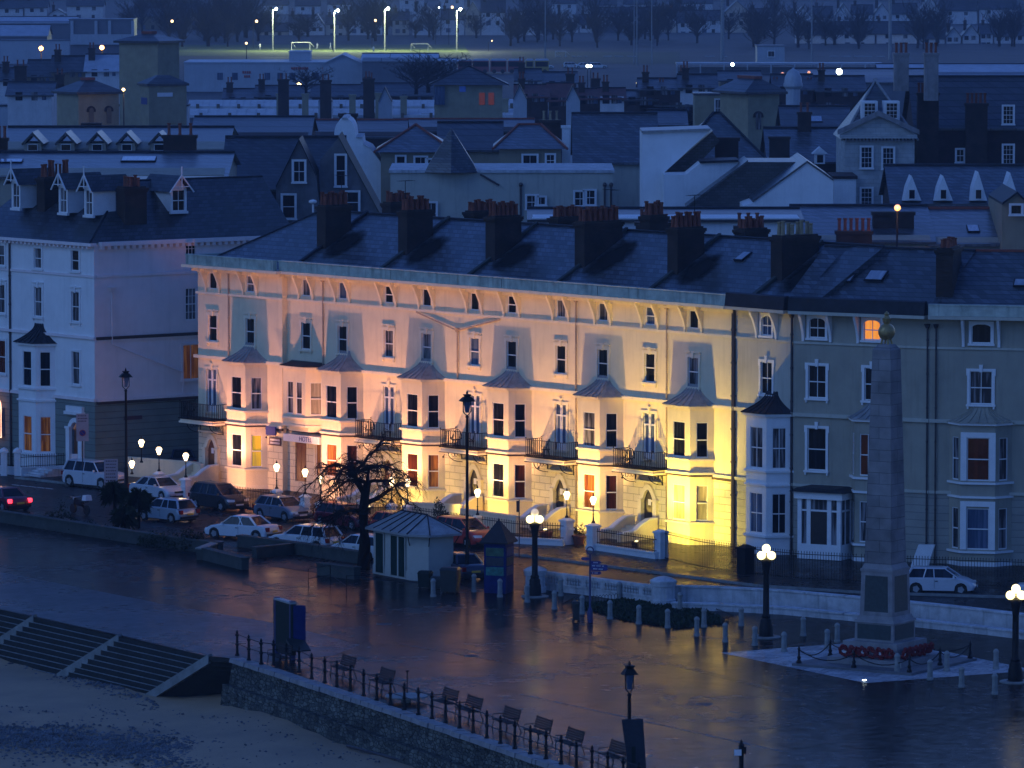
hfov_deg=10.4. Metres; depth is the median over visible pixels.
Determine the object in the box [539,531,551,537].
plant tub
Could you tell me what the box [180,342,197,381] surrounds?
window
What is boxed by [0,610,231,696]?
beach steps
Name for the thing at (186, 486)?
gate pier
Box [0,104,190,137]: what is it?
station wall
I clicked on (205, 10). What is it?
bare tree
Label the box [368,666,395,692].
promenade bench
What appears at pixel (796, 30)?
bare tree
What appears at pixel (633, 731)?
tall street lamp
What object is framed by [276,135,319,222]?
gable wall
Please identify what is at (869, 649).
poppy wreath
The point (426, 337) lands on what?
window
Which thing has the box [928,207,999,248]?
house
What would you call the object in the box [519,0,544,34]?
house
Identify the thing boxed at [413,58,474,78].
bare tree
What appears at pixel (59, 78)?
chimney stack
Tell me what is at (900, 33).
house
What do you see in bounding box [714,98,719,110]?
window
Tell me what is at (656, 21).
bare tree
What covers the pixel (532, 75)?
house
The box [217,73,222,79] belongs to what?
window
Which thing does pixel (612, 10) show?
house
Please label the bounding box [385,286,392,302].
window
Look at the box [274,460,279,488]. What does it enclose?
garden lamp
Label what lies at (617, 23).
bare tree
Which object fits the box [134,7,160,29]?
house
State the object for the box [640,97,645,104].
window
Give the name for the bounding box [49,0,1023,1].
hills
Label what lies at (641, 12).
house
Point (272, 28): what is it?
floodlight pole
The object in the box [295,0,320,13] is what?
house
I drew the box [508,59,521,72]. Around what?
parked coach
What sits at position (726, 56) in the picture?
boundary boards
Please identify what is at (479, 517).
gate pier
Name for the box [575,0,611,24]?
bare tree
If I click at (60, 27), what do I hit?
industrial shed
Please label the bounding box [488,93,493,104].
door
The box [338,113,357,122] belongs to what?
chimney stack
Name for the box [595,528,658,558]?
iron railing
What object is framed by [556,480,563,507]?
door
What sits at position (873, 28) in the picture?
bare tree
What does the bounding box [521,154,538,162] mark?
window
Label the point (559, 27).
bare tree
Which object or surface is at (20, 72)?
chimney stack
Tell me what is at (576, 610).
litter bin
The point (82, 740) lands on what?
shingle
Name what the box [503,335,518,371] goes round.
window
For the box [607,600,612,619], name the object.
bollard
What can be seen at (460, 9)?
floodlight pole
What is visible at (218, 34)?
bare tree
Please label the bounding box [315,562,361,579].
planter wall
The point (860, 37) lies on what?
bare tree
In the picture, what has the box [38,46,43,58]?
street lamp
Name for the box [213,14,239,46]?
bare tree
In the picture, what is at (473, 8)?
house
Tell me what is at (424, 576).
wheeled bin
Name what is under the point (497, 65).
parked coach
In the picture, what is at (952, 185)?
house
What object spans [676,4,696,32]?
house
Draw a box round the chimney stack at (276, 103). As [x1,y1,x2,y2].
[276,93,277,114]
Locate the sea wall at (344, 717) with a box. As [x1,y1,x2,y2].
[220,658,573,767]
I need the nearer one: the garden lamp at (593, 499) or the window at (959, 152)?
the garden lamp at (593, 499)
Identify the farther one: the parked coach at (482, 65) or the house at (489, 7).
the house at (489, 7)
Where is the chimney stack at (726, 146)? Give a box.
[715,137,739,157]
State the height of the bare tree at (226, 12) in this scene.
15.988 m
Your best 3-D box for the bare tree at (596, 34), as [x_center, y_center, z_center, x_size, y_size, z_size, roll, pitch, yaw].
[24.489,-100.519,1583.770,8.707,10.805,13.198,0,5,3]
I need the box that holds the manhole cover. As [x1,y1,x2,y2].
[696,703,711,704]
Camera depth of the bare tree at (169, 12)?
1638.74 m
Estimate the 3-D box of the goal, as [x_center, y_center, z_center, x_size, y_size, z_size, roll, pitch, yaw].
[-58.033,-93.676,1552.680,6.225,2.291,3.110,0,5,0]
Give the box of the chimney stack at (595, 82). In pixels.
[590,72,600,87]
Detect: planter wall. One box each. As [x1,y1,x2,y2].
[195,541,223,559]
[201,547,249,569]
[236,534,358,563]
[251,543,294,557]
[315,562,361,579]
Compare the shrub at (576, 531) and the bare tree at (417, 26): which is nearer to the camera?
the shrub at (576, 531)
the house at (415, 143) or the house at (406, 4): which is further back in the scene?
the house at (406, 4)
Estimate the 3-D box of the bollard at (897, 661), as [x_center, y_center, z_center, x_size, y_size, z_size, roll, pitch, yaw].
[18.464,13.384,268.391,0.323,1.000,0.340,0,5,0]
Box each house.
[0,0,24,15]
[0,56,14,103]
[0,123,240,244]
[2,123,237,150]
[5,81,57,124]
[23,0,49,15]
[27,59,52,80]
[48,2,66,15]
[49,44,86,85]
[66,0,105,17]
[83,42,119,103]
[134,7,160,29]
[160,6,181,29]
[187,0,206,29]
[192,115,317,134]
[222,77,257,99]
[224,135,346,199]
[254,74,304,99]
[260,23,288,34]
[263,0,288,13]
[288,8,308,34]
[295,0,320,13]
[310,10,325,34]
[310,84,361,99]
[315,118,408,153]
[318,98,332,117]
[320,132,381,212]
[325,9,346,34]
[327,0,352,13]
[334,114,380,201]
[349,6,366,34]
[360,71,433,99]
[370,11,382,34]
[373,123,442,202]
[378,86,392,117]
[389,128,613,221]
[391,5,409,34]
[400,0,423,13]
[408,118,534,135]
[411,0,440,34]
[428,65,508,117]
[437,121,503,162]
[440,0,463,9]
[440,3,464,34]
[465,0,480,34]
[480,0,505,34]
[492,123,567,162]
[513,84,526,117]
[514,57,541,83]
[514,72,550,122]
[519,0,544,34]
[527,206,804,236]
[542,71,577,87]
[546,82,573,162]
[551,0,576,13]
[557,6,577,32]
[561,112,657,205]
[566,84,579,162]
[575,76,602,111]
[579,10,591,32]
[583,0,616,13]
[592,7,693,26]
[597,75,626,111]
[603,21,621,32]
[622,89,658,111]
[623,0,656,6]
[633,4,656,32]
[636,65,682,110]
[640,125,710,205]
[647,108,687,126]
[654,78,692,125]
[662,22,677,32]
[663,157,738,205]
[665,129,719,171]
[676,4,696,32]
[677,61,718,125]
[681,0,712,9]
[685,156,794,205]
[696,3,720,32]
[700,111,766,159]
[712,75,787,149]
[717,70,761,85]
[724,0,748,32]
[724,220,889,554]
[740,153,832,205]
[748,2,773,32]
[760,102,838,172]
[769,73,814,104]
[775,105,849,125]
[788,244,975,561]
[789,204,936,247]
[790,2,810,23]
[795,20,834,43]
[807,77,838,104]
[813,0,833,22]
[813,63,866,110]
[827,172,857,203]
[833,42,939,203]
[834,0,851,22]
[835,14,875,43]
[850,1,873,20]
[873,0,888,20]
[875,14,916,43]
[879,164,1023,206]
[892,0,917,20]
[902,75,1023,163]
[911,236,1023,566]
[918,0,938,22]
[919,27,945,43]
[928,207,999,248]
[938,0,977,23]
[945,23,961,43]
[960,20,979,43]
[977,0,1017,23]
[977,19,992,43]
[988,184,1023,249]
[993,25,1010,43]
[1013,25,1023,43]
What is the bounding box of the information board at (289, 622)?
[273,596,310,659]
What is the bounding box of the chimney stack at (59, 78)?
[54,68,64,87]
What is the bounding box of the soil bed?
[594,611,722,627]
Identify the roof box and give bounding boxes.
[289,50,311,60]
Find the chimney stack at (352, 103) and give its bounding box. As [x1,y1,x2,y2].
[348,94,356,112]
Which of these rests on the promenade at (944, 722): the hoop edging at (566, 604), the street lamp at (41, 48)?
the hoop edging at (566, 604)
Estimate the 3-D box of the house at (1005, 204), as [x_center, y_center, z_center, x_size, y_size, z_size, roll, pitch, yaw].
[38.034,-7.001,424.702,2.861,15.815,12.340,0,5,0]
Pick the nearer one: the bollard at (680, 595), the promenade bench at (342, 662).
the promenade bench at (342, 662)
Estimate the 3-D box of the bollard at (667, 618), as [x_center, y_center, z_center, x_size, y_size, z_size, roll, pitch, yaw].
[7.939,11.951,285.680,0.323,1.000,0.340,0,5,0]
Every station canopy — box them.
[188,99,433,118]
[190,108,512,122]
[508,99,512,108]
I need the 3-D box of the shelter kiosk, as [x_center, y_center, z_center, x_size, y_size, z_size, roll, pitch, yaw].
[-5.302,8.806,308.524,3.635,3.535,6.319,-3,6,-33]
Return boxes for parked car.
[0,486,31,509]
[61,458,123,488]
[128,474,183,497]
[140,497,199,522]
[169,448,196,461]
[188,480,248,511]
[203,514,281,537]
[252,494,312,521]
[268,522,344,545]
[313,501,372,529]
[331,533,373,560]
[368,510,396,531]
[437,514,489,547]
[451,551,483,579]
[562,62,576,67]
[574,63,589,67]
[589,62,607,67]
[909,565,978,592]
[1014,582,1023,600]
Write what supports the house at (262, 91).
on the ground
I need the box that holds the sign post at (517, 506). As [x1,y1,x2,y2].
[516,500,519,557]
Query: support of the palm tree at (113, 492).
on the road
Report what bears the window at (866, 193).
in the house at (873, 133)
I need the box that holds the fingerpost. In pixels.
[581,546,607,622]
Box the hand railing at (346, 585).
[308,565,364,595]
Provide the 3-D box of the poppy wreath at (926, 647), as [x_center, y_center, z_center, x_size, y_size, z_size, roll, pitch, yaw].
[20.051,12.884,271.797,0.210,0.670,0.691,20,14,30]
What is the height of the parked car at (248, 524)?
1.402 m
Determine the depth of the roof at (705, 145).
474.00 m
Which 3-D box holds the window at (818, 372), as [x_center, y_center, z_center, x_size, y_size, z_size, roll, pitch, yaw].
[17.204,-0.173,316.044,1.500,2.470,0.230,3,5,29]
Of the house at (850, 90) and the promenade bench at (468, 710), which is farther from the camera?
the house at (850, 90)
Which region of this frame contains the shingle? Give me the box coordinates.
[0,662,379,767]
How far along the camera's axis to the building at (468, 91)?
849.38 m
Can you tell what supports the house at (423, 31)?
on the ground
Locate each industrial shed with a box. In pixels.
[0,16,78,39]
[0,24,52,39]
[68,18,137,54]
[184,59,361,91]
[321,52,361,83]
[360,53,439,81]
[438,58,458,73]
[789,68,923,114]
[874,63,1023,74]
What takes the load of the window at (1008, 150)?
in the house at (971, 119)
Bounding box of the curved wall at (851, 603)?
[675,585,1023,629]
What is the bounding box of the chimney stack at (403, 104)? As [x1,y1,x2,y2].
[400,96,407,114]
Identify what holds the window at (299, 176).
in the gable wall at (297, 188)
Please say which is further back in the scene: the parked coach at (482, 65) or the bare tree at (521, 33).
the bare tree at (521, 33)
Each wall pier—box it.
[524,566,546,592]
[650,576,676,604]
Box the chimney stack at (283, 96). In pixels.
[277,73,289,114]
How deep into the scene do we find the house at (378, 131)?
644.60 m
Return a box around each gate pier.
[153,471,164,475]
[180,477,191,498]
[272,489,282,494]
[299,494,311,519]
[386,503,397,509]
[401,505,413,510]
[473,515,483,522]
[558,518,574,544]
[585,523,601,550]
[652,529,668,558]
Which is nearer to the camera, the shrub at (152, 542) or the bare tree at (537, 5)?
the shrub at (152, 542)
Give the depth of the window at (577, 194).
500.22 m
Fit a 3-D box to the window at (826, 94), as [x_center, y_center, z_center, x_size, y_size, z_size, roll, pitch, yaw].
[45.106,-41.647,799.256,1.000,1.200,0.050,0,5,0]
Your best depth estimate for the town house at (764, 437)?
318.24 m
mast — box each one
[544,0,545,58]
[633,0,634,65]
[636,0,637,65]
[651,0,651,65]
[720,0,723,60]
[811,0,812,66]
[888,0,891,59]
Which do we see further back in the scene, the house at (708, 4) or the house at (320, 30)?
the house at (708, 4)
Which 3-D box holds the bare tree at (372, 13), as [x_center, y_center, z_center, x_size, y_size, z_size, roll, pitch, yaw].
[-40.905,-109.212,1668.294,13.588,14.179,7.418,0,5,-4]
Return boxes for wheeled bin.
[417,570,432,588]
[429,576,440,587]
[440,566,460,593]
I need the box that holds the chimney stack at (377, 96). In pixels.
[375,93,381,117]
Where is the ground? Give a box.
[0,2,1023,655]
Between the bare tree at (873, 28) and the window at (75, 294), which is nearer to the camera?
the window at (75, 294)
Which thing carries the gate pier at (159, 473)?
on the pavement
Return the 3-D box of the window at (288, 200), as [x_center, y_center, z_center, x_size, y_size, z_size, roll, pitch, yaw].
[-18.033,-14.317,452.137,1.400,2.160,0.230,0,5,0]
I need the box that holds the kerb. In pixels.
[14,477,1013,598]
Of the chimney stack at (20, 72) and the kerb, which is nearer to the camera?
the kerb
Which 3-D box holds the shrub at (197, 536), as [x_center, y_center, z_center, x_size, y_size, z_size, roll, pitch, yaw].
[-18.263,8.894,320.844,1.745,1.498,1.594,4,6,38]
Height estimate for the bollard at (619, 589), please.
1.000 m
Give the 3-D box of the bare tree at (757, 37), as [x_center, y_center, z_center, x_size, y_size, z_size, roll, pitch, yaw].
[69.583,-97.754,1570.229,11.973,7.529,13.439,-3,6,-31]
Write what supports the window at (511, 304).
in the hotel terrace
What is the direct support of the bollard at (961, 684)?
on the promenade at (944, 722)
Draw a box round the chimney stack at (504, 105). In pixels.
[502,98,508,112]
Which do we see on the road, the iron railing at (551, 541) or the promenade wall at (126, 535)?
the promenade wall at (126, 535)
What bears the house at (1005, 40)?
on the ground
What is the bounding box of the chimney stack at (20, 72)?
[14,60,27,80]
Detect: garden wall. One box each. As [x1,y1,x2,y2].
[128,456,204,476]
[409,502,462,517]
[459,508,518,532]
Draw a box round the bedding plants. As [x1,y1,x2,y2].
[571,597,729,627]
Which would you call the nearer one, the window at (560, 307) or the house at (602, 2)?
the window at (560, 307)
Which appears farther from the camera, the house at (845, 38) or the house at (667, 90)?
the house at (845, 38)
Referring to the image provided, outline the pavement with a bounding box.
[20,476,1023,594]
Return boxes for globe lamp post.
[521,509,548,597]
[751,544,780,639]
[999,584,1023,684]
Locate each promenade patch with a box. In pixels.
[245,580,318,592]
[741,707,830,729]
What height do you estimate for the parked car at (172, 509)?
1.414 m
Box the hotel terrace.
[164,175,770,547]
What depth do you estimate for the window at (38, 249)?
366.68 m
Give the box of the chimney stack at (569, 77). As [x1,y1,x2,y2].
[565,68,574,81]
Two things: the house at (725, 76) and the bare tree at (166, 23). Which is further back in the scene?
the bare tree at (166, 23)
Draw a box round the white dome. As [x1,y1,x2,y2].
[783,67,802,104]
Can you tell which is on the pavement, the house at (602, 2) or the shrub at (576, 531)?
the shrub at (576, 531)
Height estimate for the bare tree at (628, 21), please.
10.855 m
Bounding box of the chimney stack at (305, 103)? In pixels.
[301,93,308,114]
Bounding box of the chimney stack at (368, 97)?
[362,72,374,117]
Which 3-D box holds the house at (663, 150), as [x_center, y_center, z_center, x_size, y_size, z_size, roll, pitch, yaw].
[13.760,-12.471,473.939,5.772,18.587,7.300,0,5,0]
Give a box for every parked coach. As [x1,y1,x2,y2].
[458,59,471,68]
[473,59,488,72]
[490,59,506,72]
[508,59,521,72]
[525,59,533,67]
[535,59,548,70]
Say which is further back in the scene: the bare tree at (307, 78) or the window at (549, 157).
the bare tree at (307, 78)
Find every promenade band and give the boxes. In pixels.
[225,588,383,611]
[400,644,517,663]
[520,694,785,751]
[524,628,836,703]
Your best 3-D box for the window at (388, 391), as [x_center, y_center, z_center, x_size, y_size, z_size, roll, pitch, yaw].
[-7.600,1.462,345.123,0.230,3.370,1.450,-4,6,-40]
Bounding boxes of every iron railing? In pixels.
[0,453,13,474]
[20,453,65,475]
[196,481,273,509]
[328,504,386,525]
[412,507,472,517]
[482,516,564,545]
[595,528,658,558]
[665,530,740,572]
[751,546,1023,587]
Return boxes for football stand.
[675,62,881,74]
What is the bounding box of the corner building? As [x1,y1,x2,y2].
[0,159,288,477]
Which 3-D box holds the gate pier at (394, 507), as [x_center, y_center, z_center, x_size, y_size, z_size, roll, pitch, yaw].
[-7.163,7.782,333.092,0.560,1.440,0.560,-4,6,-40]
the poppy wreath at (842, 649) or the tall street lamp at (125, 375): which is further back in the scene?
the tall street lamp at (125, 375)
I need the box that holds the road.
[0,474,1023,612]
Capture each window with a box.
[0,243,6,267]
[0,279,6,317]
[0,338,7,375]
[0,407,4,435]
[15,92,21,99]
[31,92,37,99]
[31,246,43,270]
[31,281,43,320]
[68,248,80,272]
[68,286,80,325]
[69,349,81,386]
[89,108,93,122]
[107,108,111,122]
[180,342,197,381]
[185,288,195,319]
[186,246,195,267]
[204,363,218,416]
[205,309,218,345]
[209,272,216,288]
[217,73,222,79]
[232,73,237,79]
[243,313,256,349]
[247,276,253,291]
[264,73,269,79]
[281,193,296,219]
[291,159,306,183]
[298,317,312,353]
[303,279,309,295]
[312,444,321,478]
[334,154,347,187]
[335,320,348,356]
[339,282,346,299]
[345,190,359,210]
[380,380,395,435]
[381,324,395,361]
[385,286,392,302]
[395,155,406,162]
[413,156,427,162]
[418,327,432,364]
[423,289,430,306]
[429,201,437,215]
[434,86,444,104]
[466,332,481,370]
[467,389,481,444]
[471,293,478,310]
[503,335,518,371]
[508,296,515,313]
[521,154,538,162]
[524,194,538,209]
[532,94,537,101]
[534,196,547,205]
[545,153,555,162]
[551,98,557,105]
[552,339,567,378]
[552,398,568,454]
[557,300,564,317]
[560,98,565,105]
[573,190,586,205]
[579,96,585,103]
[582,189,596,205]
[587,96,593,103]
[594,343,609,380]
[599,303,606,320]
[602,95,609,103]
[611,95,617,103]
[628,97,635,104]
[639,407,657,464]
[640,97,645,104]
[641,347,656,387]
[646,86,653,94]
[646,307,654,324]
[661,86,666,94]
[684,351,700,390]
[686,85,692,92]
[689,310,697,328]
[698,85,704,91]
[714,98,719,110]
[756,113,760,129]
[757,356,774,397]
[758,313,773,338]
[767,51,774,56]
[803,422,828,475]
[804,359,828,402]
[805,315,827,340]
[811,147,827,163]
[825,88,831,95]
[842,88,847,95]
[859,146,873,168]
[860,187,873,203]
[860,317,882,342]
[860,361,871,404]
[881,146,894,169]
[954,148,964,162]
[966,365,995,408]
[968,321,994,345]
[1001,105,1014,124]
[1002,144,1014,163]
[1008,203,1023,215]
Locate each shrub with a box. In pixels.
[45,500,76,520]
[136,527,189,550]
[180,526,206,551]
[432,497,447,517]
[574,522,585,538]
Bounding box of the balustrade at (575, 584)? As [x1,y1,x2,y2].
[545,571,651,601]
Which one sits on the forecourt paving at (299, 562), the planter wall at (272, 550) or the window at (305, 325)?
the planter wall at (272, 550)
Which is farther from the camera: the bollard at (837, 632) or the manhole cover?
the bollard at (837, 632)
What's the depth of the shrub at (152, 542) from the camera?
322.16 m
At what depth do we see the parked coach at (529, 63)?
1318.25 m
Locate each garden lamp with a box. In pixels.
[129,458,134,473]
[138,436,143,462]
[156,445,161,470]
[183,450,188,477]
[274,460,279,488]
[302,466,307,493]
[474,485,480,514]
[564,488,569,517]
[590,493,595,522]
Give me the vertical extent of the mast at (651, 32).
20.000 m
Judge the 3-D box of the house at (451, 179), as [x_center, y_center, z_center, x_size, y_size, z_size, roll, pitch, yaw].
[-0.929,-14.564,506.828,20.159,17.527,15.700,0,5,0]
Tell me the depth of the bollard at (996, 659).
269.86 m
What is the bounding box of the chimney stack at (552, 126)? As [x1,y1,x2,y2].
[540,111,560,138]
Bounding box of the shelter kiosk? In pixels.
[365,510,461,580]
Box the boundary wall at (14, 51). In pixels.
[0,40,70,63]
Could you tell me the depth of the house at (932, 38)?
1637.37 m
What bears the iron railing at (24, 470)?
on the pavement
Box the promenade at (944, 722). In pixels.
[0,522,1023,767]
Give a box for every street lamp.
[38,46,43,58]
[119,368,131,492]
[122,88,124,124]
[435,7,439,44]
[459,391,475,579]
[621,660,645,767]
[894,204,900,246]
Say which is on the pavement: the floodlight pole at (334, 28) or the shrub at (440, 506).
the shrub at (440, 506)
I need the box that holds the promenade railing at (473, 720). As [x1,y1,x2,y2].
[235,630,654,767]
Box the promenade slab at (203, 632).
[0,572,358,662]
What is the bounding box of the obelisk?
[792,311,976,675]
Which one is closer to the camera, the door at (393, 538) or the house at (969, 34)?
the door at (393, 538)
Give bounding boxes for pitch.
[179,45,471,56]
[512,52,679,63]
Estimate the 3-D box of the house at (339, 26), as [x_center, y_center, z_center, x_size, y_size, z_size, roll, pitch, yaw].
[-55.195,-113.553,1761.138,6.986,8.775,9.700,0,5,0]
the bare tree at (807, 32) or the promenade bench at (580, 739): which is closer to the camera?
the promenade bench at (580, 739)
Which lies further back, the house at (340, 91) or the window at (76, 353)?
the house at (340, 91)
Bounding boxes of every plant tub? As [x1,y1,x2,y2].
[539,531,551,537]
[572,535,585,544]
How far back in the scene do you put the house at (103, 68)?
959.58 m
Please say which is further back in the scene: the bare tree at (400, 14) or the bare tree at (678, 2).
the bare tree at (678, 2)
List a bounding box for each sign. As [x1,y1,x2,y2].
[71,452,77,458]
[76,414,88,486]
[104,459,117,504]
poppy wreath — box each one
[838,644,848,656]
[847,645,857,657]
[857,645,865,656]
[865,646,875,658]
[875,647,884,659]
[884,648,894,658]
[900,647,908,659]
[907,646,914,658]
[912,645,918,656]
[917,644,923,656]
[922,643,928,655]
[927,642,933,653]
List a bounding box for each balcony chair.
[383,422,391,437]
[451,429,461,445]
[542,439,549,456]
[623,448,634,464]
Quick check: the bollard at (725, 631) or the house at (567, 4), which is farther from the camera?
the house at (567, 4)
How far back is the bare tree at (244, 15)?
1719.27 m
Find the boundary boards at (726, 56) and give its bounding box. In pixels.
[557,56,884,56]
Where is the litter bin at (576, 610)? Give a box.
[572,601,579,621]
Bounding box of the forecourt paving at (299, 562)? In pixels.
[193,532,522,585]
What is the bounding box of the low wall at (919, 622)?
[671,601,1023,639]
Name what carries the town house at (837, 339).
on the pavement
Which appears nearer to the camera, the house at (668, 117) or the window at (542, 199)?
the window at (542, 199)
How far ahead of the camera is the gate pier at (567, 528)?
322.64 m
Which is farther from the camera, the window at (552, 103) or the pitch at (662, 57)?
the pitch at (662, 57)
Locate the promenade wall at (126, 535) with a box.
[0,509,223,551]
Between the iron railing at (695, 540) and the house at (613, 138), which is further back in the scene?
the house at (613, 138)
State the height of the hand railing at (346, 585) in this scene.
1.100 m
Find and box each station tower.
[51,77,122,124]
[113,31,184,124]
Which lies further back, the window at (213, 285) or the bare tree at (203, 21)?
the bare tree at (203, 21)
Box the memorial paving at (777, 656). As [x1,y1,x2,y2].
[722,643,1023,682]
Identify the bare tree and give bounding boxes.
[114,0,142,17]
[114,10,129,17]
[127,0,154,30]
[147,10,185,36]
[149,0,190,36]
[163,13,193,46]
[178,2,195,36]
[187,4,226,45]
[187,6,218,40]
[191,0,236,38]
[192,21,220,43]
[208,0,240,42]
[211,0,236,38]
[211,26,221,41]
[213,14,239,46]
[221,15,252,41]
[230,3,265,37]
[233,0,259,37]
[240,4,275,40]
[263,7,284,30]
[279,65,335,92]
[284,20,312,40]
[286,12,326,36]
[293,430,426,569]
[328,0,367,40]
[352,0,393,37]
[354,0,395,40]
[354,20,376,38]
[375,2,401,34]
[381,55,454,93]
[382,7,414,29]
[390,49,470,92]
[400,17,427,37]
[411,3,446,36]
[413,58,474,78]
[423,16,445,39]
[460,11,497,37]
[494,5,529,45]
[502,24,533,42]
[507,7,538,40]
[508,7,519,16]
[513,0,556,39]
[522,7,570,40]
[522,14,548,41]
[539,8,579,45]
[547,8,571,39]
[558,12,586,41]
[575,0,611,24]
[579,11,613,42]
[584,10,613,47]
[589,1,632,20]
[605,11,632,40]
[615,20,644,44]
[616,5,641,39]
[622,20,648,39]
[637,2,660,38]
[638,16,670,40]
[641,0,676,41]
[644,0,669,45]
[653,5,680,40]
[669,0,684,27]
[675,0,696,10]
[682,0,711,10]
[682,7,714,42]
[711,6,749,38]
[732,9,774,42]
[741,0,780,43]
[741,8,767,46]
[742,22,776,43]
[747,7,790,43]
[761,0,783,15]
[775,0,825,47]
[791,12,823,48]
[810,9,839,45]
[819,18,849,44]
[837,13,876,45]
[840,4,872,35]
[846,25,872,48]
[897,0,939,47]
[906,9,937,48]
[915,0,955,45]
[926,7,952,39]
[980,6,1017,46]
[996,2,1023,45]
[1002,8,1023,46]
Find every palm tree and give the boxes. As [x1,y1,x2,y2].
[98,481,129,523]
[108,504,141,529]
[121,487,154,527]
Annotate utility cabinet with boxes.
[735,544,754,574]
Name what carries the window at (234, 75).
in the industrial shed at (206, 75)
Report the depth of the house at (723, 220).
407.58 m
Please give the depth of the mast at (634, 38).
1384.99 m
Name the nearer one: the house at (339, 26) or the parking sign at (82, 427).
the parking sign at (82, 427)
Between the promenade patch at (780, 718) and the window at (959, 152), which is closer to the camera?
the promenade patch at (780, 718)
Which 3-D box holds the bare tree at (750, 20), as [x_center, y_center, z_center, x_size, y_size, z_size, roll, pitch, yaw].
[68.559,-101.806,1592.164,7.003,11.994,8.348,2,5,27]
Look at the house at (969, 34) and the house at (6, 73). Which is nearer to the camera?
the house at (6, 73)
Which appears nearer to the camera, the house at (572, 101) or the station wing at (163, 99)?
the house at (572, 101)
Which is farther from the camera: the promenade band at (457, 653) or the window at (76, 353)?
the window at (76, 353)
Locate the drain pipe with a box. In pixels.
[346,745,401,761]
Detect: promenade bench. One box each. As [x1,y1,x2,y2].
[267,642,292,666]
[330,653,356,679]
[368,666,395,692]
[433,686,459,705]
[455,694,483,721]
[492,705,520,731]
[523,715,552,743]
[554,726,584,755]
[597,738,625,767]
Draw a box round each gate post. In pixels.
[0,447,8,475]
[13,447,21,475]
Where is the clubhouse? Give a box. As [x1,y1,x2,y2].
[755,44,784,64]
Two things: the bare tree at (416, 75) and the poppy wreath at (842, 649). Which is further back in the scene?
the bare tree at (416, 75)
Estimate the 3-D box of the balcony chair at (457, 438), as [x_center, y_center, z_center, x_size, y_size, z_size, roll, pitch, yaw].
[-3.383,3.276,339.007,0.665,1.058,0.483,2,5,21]
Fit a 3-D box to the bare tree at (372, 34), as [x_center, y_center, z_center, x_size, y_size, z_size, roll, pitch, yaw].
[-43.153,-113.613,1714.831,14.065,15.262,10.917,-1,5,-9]
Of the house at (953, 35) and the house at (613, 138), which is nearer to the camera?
the house at (613, 138)
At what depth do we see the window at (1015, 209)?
418.15 m
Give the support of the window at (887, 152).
in the house at (873, 133)
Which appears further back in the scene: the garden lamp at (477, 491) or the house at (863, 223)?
the house at (863, 223)
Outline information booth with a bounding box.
[480,518,517,593]
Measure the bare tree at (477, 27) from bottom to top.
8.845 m
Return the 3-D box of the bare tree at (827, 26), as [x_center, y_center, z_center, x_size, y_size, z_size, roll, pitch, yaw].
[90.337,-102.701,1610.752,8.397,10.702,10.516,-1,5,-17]
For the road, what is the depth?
333.65 m
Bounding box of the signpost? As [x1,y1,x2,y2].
[734,739,745,767]
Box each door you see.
[74,430,77,453]
[208,440,213,464]
[296,443,305,481]
[376,533,382,572]
[391,535,396,575]
[398,537,403,576]
[470,470,477,496]
[479,93,484,104]
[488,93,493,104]
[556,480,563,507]
[644,490,651,518]
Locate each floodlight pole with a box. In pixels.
[272,7,276,50]
[334,9,338,50]
[384,7,389,50]
[456,8,461,50]
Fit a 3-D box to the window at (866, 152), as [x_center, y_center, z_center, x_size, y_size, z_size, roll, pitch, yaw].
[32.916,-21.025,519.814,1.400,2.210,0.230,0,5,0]
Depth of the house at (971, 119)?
529.94 m
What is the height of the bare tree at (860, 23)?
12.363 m
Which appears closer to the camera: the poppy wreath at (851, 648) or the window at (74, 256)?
the poppy wreath at (851, 648)
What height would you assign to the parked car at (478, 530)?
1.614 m
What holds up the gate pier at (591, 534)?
on the pavement
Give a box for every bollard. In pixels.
[430,578,435,596]
[471,574,476,591]
[497,579,502,597]
[524,584,529,602]
[551,590,556,609]
[558,577,563,595]
[579,595,584,613]
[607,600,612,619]
[617,581,621,598]
[636,605,641,623]
[664,609,670,627]
[677,592,682,609]
[694,616,699,635]
[701,608,706,627]
[722,622,727,641]
[738,607,743,625]
[752,626,757,645]
[781,632,786,651]
[800,616,805,635]
[824,629,829,648]
[834,623,839,642]
[894,653,899,671]
[927,659,932,679]
[943,651,949,671]
[958,666,964,687]
[991,673,997,694]
[993,649,998,669]
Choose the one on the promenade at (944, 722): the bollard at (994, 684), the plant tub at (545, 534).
the bollard at (994, 684)
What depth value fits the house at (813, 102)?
799.38 m
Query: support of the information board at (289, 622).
on the promenade slab at (203, 632)
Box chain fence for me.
[796,636,972,672]
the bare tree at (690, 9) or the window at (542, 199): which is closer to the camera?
the window at (542, 199)
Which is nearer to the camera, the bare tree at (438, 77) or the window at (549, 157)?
the window at (549, 157)
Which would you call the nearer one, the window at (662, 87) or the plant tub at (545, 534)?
the plant tub at (545, 534)
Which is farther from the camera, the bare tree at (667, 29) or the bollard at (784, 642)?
the bare tree at (667, 29)
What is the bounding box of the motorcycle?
[70,495,91,514]
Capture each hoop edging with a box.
[562,593,617,608]
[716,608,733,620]
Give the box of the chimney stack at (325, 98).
[319,74,331,117]
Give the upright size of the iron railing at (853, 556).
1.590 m
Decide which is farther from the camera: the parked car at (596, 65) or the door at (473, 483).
the parked car at (596, 65)
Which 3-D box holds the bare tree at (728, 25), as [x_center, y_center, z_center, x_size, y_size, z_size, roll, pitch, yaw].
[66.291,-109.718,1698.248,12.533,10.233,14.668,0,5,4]
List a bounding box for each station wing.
[137,75,188,124]
[692,92,719,125]
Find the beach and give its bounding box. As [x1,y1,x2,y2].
[0,616,413,767]
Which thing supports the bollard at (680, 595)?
on the soil bed

